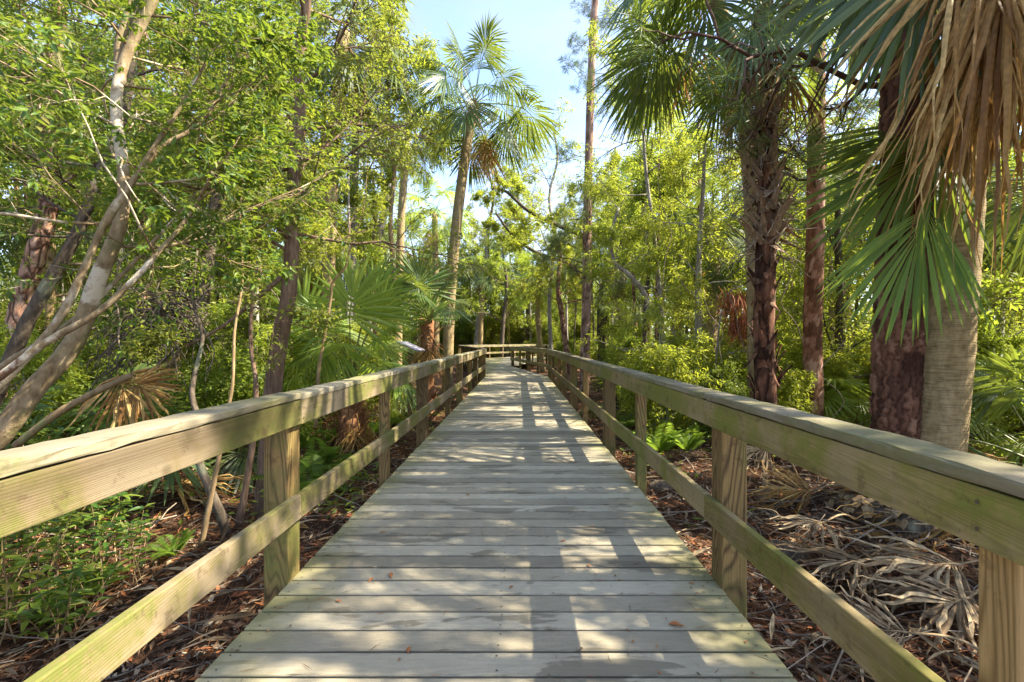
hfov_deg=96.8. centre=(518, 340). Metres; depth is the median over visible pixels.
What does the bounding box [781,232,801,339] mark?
hanging vine
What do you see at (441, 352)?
shrub
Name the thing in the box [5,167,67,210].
slender tree
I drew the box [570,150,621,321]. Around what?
slender tree
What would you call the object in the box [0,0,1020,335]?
sky
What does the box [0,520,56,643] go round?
leafy seedling
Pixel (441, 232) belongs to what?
tree
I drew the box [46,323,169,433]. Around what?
shrub
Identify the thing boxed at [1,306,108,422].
shrub
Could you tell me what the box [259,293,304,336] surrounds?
shrub
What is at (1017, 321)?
feathery tree
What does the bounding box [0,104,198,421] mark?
understorey tree
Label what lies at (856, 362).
shrub
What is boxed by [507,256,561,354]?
feathery tree
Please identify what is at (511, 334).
shrub
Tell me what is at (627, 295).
broadleaf tree
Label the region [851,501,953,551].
dead palm frond
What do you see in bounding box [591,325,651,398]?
shrub
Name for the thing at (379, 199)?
slender tree
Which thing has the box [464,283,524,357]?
understorey tree
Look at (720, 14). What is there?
cabbage palm
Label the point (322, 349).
thin sapling
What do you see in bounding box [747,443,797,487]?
dead palm frond
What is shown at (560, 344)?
shrub
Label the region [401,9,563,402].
cabbage palm
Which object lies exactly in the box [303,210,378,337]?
feathery tree
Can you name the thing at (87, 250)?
slender tree
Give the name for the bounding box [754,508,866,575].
dead palm frond
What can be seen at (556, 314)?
slender tree
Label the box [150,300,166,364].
hanging vine
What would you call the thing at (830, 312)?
understorey tree
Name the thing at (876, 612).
dead palm frond
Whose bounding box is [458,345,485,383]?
wooden railing
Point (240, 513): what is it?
grey sapling
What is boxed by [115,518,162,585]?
leafy seedling
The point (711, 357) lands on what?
shrub
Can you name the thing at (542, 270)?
tree
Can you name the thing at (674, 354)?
shrub
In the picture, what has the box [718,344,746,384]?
shrub
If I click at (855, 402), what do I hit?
saw palmetto
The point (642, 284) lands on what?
broadleaf tree
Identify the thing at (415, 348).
information sign
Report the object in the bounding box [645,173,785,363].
broadleaf tree
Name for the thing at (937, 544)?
dead palm frond
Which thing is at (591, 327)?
shrub
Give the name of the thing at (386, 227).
slender tree
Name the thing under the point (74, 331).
leaning tree
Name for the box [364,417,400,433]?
fern
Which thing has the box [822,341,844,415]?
hanging vine
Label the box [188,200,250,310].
slender tree
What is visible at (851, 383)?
saw palmetto
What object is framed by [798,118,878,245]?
forest palm
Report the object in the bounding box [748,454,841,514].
dead palm frond
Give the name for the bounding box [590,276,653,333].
feathery tree
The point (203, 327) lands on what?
hanging vine
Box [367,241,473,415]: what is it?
cabbage palm
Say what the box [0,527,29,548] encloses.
leafy seedling
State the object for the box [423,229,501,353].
feathery tree
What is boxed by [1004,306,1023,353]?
feathery tree
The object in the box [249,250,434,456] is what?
cabbage palm
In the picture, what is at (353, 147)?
grey tree
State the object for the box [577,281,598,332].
understorey tree
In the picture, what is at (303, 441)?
fern
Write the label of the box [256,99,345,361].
slender tree
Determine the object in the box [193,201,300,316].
broadleaf tree
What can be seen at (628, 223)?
slender tree
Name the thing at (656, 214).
slender tree
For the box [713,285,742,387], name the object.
pale sapling
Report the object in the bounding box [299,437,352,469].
fern
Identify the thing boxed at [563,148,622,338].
slender tree
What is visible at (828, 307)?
understorey tree
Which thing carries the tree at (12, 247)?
on the ground at (594, 395)
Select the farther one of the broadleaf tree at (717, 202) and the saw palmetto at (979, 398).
the broadleaf tree at (717, 202)
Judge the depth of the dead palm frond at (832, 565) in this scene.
3.48 m
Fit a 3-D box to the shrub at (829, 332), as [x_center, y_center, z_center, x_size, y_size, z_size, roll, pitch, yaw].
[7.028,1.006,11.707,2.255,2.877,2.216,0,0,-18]
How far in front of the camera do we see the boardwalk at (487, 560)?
2.55 m
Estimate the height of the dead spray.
1.315 m
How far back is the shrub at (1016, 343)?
9.06 m
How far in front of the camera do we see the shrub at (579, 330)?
44.28 m
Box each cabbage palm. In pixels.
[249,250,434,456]
[251,0,431,327]
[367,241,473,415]
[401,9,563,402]
[584,0,940,464]
[597,0,841,397]
[743,0,1023,452]
[981,102,1023,320]
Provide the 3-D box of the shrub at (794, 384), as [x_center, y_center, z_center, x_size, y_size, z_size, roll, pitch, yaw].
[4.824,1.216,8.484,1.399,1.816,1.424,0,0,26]
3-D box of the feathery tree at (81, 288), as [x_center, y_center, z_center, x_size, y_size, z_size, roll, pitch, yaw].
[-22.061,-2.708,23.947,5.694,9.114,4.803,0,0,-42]
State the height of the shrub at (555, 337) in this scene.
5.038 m
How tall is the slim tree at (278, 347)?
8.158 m
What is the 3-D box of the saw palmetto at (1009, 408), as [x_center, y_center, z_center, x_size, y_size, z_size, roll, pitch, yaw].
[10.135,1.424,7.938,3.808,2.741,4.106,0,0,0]
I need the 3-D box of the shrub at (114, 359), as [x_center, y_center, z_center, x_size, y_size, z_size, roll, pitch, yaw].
[-6.178,0.793,8.414,2.505,3.252,2.549,0,0,-26]
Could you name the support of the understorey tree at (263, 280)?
on the ground at (594, 395)
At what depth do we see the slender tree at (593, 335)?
27.33 m
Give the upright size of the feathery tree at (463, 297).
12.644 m
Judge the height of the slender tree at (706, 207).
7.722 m
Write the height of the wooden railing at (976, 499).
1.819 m
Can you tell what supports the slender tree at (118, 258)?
on the ground at (594, 395)
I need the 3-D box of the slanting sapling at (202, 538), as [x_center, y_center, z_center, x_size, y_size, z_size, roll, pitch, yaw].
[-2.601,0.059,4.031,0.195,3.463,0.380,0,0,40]
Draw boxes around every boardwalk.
[195,376,796,681]
[464,356,545,375]
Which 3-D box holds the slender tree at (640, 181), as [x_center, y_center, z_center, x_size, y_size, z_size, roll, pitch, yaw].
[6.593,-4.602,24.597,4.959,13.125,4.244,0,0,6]
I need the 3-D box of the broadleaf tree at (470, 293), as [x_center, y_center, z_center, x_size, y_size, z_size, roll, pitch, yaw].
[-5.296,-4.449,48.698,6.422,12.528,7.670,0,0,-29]
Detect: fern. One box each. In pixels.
[0,576,86,625]
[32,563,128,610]
[83,561,129,586]
[139,528,195,559]
[251,454,358,498]
[255,420,335,451]
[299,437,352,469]
[299,460,361,490]
[316,425,337,444]
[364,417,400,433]
[390,409,406,424]
[615,409,651,427]
[633,421,682,454]
[647,421,706,437]
[659,425,705,451]
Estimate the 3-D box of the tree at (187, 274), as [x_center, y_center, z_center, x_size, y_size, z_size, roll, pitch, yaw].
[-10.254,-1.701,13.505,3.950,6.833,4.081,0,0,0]
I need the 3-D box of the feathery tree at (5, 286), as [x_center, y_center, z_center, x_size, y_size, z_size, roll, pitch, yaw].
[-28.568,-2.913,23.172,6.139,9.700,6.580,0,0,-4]
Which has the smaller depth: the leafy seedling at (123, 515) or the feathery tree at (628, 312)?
the leafy seedling at (123, 515)
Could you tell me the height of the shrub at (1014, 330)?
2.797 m
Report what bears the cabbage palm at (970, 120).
on the ground at (594, 395)
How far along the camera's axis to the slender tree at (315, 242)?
14.99 m
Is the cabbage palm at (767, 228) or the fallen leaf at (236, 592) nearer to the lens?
the fallen leaf at (236, 592)
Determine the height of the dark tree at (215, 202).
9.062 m
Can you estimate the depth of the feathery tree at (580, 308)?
46.21 m
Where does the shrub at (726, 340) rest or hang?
on the ground at (594, 395)
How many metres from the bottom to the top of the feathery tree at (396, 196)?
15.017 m
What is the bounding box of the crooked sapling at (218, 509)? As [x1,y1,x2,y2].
[189,250,231,535]
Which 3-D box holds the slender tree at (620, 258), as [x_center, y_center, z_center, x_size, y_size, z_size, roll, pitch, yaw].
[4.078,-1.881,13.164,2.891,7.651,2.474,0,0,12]
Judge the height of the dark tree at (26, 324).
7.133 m
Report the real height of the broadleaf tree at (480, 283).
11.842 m
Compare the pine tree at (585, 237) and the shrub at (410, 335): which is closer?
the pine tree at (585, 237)
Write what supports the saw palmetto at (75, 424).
on the ground at (594, 395)
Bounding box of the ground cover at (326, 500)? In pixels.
[9,374,1023,526]
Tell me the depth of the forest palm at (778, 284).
20.70 m
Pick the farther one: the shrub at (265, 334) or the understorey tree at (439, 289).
the understorey tree at (439, 289)
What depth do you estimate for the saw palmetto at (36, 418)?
6.03 m
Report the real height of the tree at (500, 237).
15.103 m
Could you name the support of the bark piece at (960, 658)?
on the ground at (594, 395)
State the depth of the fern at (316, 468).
5.39 m
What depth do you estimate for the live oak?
21.33 m
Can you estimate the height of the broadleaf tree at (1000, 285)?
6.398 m
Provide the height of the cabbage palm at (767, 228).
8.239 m
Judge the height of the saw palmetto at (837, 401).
1.404 m
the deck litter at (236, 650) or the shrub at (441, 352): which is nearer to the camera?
the deck litter at (236, 650)
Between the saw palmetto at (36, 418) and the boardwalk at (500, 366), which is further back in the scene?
the boardwalk at (500, 366)
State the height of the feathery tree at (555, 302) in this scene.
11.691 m
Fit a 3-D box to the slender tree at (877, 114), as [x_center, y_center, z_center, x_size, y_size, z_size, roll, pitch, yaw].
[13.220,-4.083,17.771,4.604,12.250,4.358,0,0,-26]
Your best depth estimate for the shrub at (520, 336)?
48.60 m
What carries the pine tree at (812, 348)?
on the ground at (594, 395)
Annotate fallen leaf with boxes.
[229,591,247,597]
[669,621,684,625]
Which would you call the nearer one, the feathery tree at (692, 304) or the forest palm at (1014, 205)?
the forest palm at (1014, 205)
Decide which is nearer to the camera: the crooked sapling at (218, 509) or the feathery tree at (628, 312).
the crooked sapling at (218, 509)
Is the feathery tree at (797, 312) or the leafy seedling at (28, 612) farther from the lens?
the feathery tree at (797, 312)
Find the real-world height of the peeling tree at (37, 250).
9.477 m
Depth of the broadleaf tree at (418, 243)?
37.09 m
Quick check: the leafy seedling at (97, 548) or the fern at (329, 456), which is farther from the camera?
the fern at (329, 456)
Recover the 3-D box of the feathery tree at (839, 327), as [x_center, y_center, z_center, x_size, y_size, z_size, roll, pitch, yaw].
[7.063,-1.567,9.666,4.404,6.959,4.720,0,0,-38]
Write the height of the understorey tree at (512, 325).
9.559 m
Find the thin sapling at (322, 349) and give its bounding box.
[314,163,367,426]
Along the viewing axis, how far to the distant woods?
60.94 m
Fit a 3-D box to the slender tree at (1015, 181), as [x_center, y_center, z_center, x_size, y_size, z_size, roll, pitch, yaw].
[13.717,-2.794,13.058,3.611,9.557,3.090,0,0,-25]
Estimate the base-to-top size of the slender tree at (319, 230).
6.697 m
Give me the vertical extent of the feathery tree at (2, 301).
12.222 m
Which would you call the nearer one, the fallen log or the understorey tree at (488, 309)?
the fallen log
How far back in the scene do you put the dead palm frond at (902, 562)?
3.19 m
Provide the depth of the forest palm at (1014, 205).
11.41 m
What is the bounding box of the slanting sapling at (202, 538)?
[198,183,243,547]
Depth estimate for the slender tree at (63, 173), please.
10.75 m
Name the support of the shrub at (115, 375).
on the ground at (594, 395)
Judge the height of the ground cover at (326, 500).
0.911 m
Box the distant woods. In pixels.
[1,272,872,348]
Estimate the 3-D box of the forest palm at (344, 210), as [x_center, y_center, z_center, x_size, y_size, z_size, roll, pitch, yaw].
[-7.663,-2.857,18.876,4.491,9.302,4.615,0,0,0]
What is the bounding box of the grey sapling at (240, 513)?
[234,171,263,526]
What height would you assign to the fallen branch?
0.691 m
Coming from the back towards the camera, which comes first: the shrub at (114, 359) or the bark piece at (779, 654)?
the shrub at (114, 359)
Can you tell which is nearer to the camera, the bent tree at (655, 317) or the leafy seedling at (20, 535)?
the leafy seedling at (20, 535)
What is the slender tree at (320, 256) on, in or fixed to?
on the ground at (594, 395)
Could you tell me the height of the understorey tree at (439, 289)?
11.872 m
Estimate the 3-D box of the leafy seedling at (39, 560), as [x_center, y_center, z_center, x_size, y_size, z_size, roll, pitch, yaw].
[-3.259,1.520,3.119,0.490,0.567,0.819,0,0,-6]
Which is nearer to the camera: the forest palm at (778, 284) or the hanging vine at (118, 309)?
the hanging vine at (118, 309)
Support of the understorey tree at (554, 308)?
on the ground at (594, 395)
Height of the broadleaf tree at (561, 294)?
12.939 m
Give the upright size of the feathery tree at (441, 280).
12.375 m
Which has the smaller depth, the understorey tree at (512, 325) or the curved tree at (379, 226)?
the curved tree at (379, 226)
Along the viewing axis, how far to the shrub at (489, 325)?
45.72 m
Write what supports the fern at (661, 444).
on the ground at (594, 395)
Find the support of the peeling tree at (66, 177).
on the ground at (594, 395)
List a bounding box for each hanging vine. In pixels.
[115,231,133,365]
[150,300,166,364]
[195,256,214,372]
[260,229,284,340]
[657,176,671,332]
[704,299,722,364]
[730,274,748,369]
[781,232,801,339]
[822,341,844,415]
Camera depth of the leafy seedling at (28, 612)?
2.75 m
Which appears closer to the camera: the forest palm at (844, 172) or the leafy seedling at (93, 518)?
the leafy seedling at (93, 518)
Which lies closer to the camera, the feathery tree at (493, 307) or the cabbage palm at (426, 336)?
the cabbage palm at (426, 336)
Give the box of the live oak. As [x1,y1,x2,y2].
[472,171,688,361]
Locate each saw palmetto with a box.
[0,355,169,450]
[1,363,76,449]
[56,362,224,455]
[60,372,171,433]
[85,372,257,504]
[166,351,325,458]
[353,338,415,411]
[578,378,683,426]
[744,336,871,426]
[777,375,865,422]
[823,359,867,422]
[968,341,1023,465]
[969,348,1023,466]
[986,404,1023,435]
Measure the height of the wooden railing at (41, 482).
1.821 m
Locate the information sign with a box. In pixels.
[395,341,425,435]
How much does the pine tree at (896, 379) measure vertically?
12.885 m
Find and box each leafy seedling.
[0,510,94,602]
[0,519,69,644]
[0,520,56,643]
[0,525,52,572]
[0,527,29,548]
[0,562,105,651]
[10,550,133,648]
[14,428,73,445]
[28,492,142,562]
[34,502,99,580]
[41,523,151,606]
[42,410,140,438]
[65,498,107,534]
[88,491,138,530]
[92,503,153,561]
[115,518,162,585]
[132,480,163,505]
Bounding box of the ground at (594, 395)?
[0,347,1023,681]
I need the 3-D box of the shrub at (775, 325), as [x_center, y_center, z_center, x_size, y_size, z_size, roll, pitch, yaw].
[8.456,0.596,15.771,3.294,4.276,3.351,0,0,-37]
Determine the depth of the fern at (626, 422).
9.51 m
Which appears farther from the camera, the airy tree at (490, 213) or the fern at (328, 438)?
the airy tree at (490, 213)
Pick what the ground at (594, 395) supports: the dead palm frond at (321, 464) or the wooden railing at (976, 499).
the dead palm frond at (321, 464)
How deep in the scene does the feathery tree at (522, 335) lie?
46.53 m
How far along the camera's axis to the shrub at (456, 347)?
45.49 m
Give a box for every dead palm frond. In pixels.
[61,359,188,432]
[122,471,243,516]
[299,451,346,470]
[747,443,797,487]
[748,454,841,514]
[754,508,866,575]
[762,526,919,616]
[797,580,978,674]
[820,530,978,641]
[823,481,978,555]
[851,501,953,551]
[855,552,978,666]
[879,509,974,551]
[968,449,1023,462]
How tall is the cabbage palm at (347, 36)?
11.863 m
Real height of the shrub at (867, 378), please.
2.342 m
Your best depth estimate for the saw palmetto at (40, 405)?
6.34 m
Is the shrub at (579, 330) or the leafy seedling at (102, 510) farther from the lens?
the shrub at (579, 330)
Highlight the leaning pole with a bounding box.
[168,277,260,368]
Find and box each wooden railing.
[0,349,486,681]
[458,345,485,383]
[463,344,535,357]
[510,346,546,373]
[515,345,548,369]
[547,349,1023,681]
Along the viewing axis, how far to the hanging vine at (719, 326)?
8.20 m
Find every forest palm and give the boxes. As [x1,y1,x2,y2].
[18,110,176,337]
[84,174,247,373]
[168,86,322,315]
[221,201,365,325]
[301,166,388,247]
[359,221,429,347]
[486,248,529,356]
[504,249,568,372]
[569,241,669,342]
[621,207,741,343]
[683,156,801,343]
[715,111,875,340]
[726,262,801,293]
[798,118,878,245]
[983,134,1023,346]
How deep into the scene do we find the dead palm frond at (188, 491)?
5.13 m
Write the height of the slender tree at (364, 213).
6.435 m
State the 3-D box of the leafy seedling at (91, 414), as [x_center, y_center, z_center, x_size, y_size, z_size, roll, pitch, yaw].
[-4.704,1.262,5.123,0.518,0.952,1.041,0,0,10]
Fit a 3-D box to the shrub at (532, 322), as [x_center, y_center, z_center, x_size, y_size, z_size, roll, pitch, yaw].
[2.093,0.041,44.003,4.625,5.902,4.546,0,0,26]
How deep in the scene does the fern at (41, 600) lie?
3.01 m
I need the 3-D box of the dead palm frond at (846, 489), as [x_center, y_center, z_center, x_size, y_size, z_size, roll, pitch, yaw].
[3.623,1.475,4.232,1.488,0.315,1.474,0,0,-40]
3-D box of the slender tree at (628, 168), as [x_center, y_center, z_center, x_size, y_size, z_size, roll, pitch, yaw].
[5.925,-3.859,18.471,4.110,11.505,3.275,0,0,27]
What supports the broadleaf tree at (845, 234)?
on the ground at (594, 395)
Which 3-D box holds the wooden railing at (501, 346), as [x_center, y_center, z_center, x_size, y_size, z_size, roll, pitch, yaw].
[-1.438,1.200,38.175,0.191,1.819,11.071,0,0,33]
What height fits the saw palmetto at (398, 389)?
2.826 m
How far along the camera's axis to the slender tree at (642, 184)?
12.36 m
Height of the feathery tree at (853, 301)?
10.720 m
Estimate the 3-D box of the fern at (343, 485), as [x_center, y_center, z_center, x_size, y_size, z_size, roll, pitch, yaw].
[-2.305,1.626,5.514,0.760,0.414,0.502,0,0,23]
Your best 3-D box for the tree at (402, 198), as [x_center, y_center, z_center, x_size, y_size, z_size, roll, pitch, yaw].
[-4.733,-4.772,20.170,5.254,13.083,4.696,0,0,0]
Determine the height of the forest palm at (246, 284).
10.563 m
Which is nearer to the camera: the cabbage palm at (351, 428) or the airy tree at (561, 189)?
the cabbage palm at (351, 428)
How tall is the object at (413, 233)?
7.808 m
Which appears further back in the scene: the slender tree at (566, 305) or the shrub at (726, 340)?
the slender tree at (566, 305)
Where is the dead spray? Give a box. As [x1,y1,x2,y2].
[707,285,746,353]
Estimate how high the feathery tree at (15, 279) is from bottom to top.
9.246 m
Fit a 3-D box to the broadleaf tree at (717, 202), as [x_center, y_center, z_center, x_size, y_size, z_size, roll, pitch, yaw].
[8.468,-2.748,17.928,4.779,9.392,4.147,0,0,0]
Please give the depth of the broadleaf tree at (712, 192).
23.57 m
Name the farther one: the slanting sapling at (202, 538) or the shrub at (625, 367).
the shrub at (625, 367)
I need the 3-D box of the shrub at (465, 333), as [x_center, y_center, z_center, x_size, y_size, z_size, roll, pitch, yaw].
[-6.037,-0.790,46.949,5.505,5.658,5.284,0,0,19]
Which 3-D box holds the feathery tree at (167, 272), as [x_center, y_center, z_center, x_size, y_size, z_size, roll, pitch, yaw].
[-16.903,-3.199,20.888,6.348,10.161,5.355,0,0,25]
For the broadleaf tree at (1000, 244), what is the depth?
6.81 m
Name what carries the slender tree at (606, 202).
on the ground at (594, 395)
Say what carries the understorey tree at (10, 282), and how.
on the ground at (594, 395)
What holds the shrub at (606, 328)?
on the ground at (594, 395)
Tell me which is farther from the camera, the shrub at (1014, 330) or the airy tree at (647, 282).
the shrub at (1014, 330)
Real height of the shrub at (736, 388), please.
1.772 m
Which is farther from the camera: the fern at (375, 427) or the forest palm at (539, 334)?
the forest palm at (539, 334)
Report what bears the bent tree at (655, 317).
on the ground at (594, 395)
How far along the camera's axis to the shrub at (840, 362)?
9.01 m
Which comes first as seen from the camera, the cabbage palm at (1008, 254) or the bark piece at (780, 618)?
the bark piece at (780, 618)
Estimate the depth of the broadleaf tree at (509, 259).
58.45 m
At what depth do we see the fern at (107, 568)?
3.55 m
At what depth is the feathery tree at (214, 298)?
16.85 m
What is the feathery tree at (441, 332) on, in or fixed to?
on the ground at (594, 395)
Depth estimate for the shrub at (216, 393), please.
6.20 m
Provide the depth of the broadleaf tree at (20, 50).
8.71 m
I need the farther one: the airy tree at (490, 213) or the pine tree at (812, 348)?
the airy tree at (490, 213)
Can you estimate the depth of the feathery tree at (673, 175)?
9.56 m
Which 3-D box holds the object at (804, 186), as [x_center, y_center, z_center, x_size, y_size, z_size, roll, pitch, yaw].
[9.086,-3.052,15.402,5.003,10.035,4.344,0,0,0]
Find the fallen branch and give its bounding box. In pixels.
[11,373,135,447]
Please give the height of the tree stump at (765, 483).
0.240 m
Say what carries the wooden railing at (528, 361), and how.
attached to the boardwalk at (500, 366)
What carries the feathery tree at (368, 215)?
on the ground at (594, 395)
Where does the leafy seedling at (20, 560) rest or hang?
on the ground at (594, 395)
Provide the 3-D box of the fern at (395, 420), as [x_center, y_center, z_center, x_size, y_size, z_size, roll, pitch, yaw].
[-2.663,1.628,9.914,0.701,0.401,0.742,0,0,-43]
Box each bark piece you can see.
[772,650,785,659]
[775,616,792,624]
[945,654,978,669]
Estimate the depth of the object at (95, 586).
3.25 m
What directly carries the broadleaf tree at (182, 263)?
on the ground at (594, 395)
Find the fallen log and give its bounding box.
[827,490,943,540]
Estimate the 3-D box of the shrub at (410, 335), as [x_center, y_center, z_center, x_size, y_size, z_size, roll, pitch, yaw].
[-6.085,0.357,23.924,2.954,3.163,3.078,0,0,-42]
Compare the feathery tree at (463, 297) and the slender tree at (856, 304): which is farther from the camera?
the feathery tree at (463, 297)
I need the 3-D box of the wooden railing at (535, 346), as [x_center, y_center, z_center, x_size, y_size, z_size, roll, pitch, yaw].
[1.155,1.201,30.691,0.191,1.818,12.080,0,0,12]
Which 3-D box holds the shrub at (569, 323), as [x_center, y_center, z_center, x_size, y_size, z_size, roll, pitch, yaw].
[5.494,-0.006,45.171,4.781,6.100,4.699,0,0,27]
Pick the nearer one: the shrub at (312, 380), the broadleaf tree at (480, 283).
the shrub at (312, 380)
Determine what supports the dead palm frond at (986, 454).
on the ground at (594, 395)
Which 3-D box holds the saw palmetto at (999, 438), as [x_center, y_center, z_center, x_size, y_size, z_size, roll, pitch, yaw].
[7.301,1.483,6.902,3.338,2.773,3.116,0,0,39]
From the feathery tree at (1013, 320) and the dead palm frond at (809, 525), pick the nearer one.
the dead palm frond at (809, 525)
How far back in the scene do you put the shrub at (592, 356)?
27.09 m
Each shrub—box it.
[0,320,97,443]
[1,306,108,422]
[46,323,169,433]
[52,266,272,419]
[73,294,225,408]
[79,351,178,429]
[115,296,325,464]
[155,305,301,458]
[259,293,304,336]
[273,318,370,420]
[314,319,415,426]
[358,332,406,411]
[380,324,420,365]
[410,321,442,354]
[439,306,475,351]
[453,329,472,354]
[483,309,522,357]
[487,324,518,357]
[509,322,524,356]
[515,312,561,356]
[544,318,570,349]
[545,311,580,356]
[555,338,578,365]
[568,315,595,349]
[574,318,609,368]
[577,332,597,371]
[590,312,650,374]
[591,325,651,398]
[616,327,727,439]
[619,359,649,404]
[675,339,746,435]
[685,326,741,380]
[694,356,749,444]
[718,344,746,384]
[719,303,793,361]
[742,358,818,412]
[775,326,847,398]
[780,333,864,425]
[825,336,870,408]
[848,339,871,421]
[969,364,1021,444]
[975,319,1023,429]
[1004,326,1023,354]
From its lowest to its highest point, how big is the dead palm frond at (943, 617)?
0.326 m
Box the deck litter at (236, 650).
[230,381,776,681]
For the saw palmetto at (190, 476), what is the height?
2.139 m
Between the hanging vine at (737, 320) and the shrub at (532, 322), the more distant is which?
the shrub at (532, 322)
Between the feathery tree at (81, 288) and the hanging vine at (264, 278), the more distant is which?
the feathery tree at (81, 288)
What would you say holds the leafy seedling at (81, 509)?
on the ground at (594, 395)
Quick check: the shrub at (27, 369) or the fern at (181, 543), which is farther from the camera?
the shrub at (27, 369)
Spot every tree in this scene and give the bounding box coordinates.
[0,0,150,152]
[0,0,157,402]
[0,0,268,307]
[0,0,270,407]
[0,0,360,450]
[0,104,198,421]
[0,116,156,340]
[0,125,124,251]
[0,126,164,328]
[0,186,66,323]
[0,200,112,320]
[0,220,15,334]
[0,229,14,319]
[5,0,334,361]
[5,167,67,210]
[56,236,122,335]
[58,104,201,350]
[64,0,491,518]
[67,79,151,363]
[97,196,233,332]
[131,173,242,301]
[134,19,229,322]
[165,193,341,326]
[180,242,283,318]
[184,15,352,327]
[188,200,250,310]
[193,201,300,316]
[215,91,339,384]
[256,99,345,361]
[265,181,381,324]
[268,138,346,298]
[284,0,438,343]
[303,191,344,318]
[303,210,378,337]
[306,35,459,330]
[313,128,392,322]
[335,204,389,325]
[337,159,396,401]
[339,138,441,329]
[348,0,455,366]
[358,194,415,276]
[362,86,461,364]
[387,174,476,372]
[395,232,458,360]
[406,246,463,330]
[407,246,465,331]
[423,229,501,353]
[439,246,488,341]
[439,249,494,341]
[441,245,494,324]
[446,204,512,344]
[454,249,547,356]
[457,236,515,347]
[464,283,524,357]
[467,131,522,357]
[471,221,558,356]
[473,243,544,317]
[478,157,548,354]
[486,291,544,355]
[488,258,547,355]
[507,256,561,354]
[509,239,631,381]
[514,91,601,348]
[515,221,594,350]
[527,0,655,394]
[531,187,580,335]
[540,266,573,314]
[543,251,595,317]
[545,274,595,340]
[552,276,595,331]
[554,246,581,349]
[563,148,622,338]
[564,10,709,419]
[570,121,803,421]
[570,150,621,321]
[574,212,618,359]
[577,0,733,351]
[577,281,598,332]
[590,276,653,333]
[591,171,670,336]
[593,161,615,324]
[594,148,666,331]
[603,171,659,333]
[604,151,676,338]
[607,0,940,439]
[611,141,704,347]
[617,111,708,331]
[618,105,715,370]
[619,138,696,405]
[631,114,744,329]
[639,181,736,346]
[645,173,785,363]
[663,205,745,334]
[664,158,743,321]
[706,34,879,415]
[718,185,796,308]
[740,201,861,337]
[743,113,1011,401]
[743,174,875,408]
[777,167,872,343]
[789,177,874,348]
[794,157,874,339]
[796,234,870,370]
[798,71,879,370]
[864,104,1023,421]
[978,105,1023,346]
[978,270,1023,395]
[985,146,1023,255]
[1004,300,1023,334]
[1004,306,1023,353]
[1005,206,1023,339]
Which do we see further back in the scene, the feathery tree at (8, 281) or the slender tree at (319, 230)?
the feathery tree at (8, 281)
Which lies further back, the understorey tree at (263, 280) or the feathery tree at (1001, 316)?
the understorey tree at (263, 280)
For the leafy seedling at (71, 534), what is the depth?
3.57 m
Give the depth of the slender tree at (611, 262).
16.33 m
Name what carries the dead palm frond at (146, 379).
on the ground at (594, 395)
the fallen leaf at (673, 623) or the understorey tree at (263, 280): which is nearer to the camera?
the fallen leaf at (673, 623)
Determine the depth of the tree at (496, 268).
39.83 m
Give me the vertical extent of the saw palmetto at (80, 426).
2.245 m
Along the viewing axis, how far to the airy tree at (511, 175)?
45.83 m
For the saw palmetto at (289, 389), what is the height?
2.612 m
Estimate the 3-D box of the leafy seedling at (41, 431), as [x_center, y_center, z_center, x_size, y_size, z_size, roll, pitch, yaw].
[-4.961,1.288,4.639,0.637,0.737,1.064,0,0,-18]
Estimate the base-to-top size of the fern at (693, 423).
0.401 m
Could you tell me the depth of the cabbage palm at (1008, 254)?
7.66 m
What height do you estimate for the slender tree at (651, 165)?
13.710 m
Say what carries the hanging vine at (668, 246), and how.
hanging from the bent tree at (655, 317)
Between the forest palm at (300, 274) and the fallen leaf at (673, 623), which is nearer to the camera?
the fallen leaf at (673, 623)
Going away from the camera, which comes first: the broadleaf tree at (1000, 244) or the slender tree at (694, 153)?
the broadleaf tree at (1000, 244)
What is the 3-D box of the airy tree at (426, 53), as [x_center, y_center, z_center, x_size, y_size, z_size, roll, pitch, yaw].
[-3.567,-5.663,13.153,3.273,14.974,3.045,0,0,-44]
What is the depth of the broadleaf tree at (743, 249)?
32.73 m
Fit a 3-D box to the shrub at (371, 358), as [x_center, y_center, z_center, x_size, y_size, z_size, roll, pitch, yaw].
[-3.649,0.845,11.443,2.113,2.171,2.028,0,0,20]

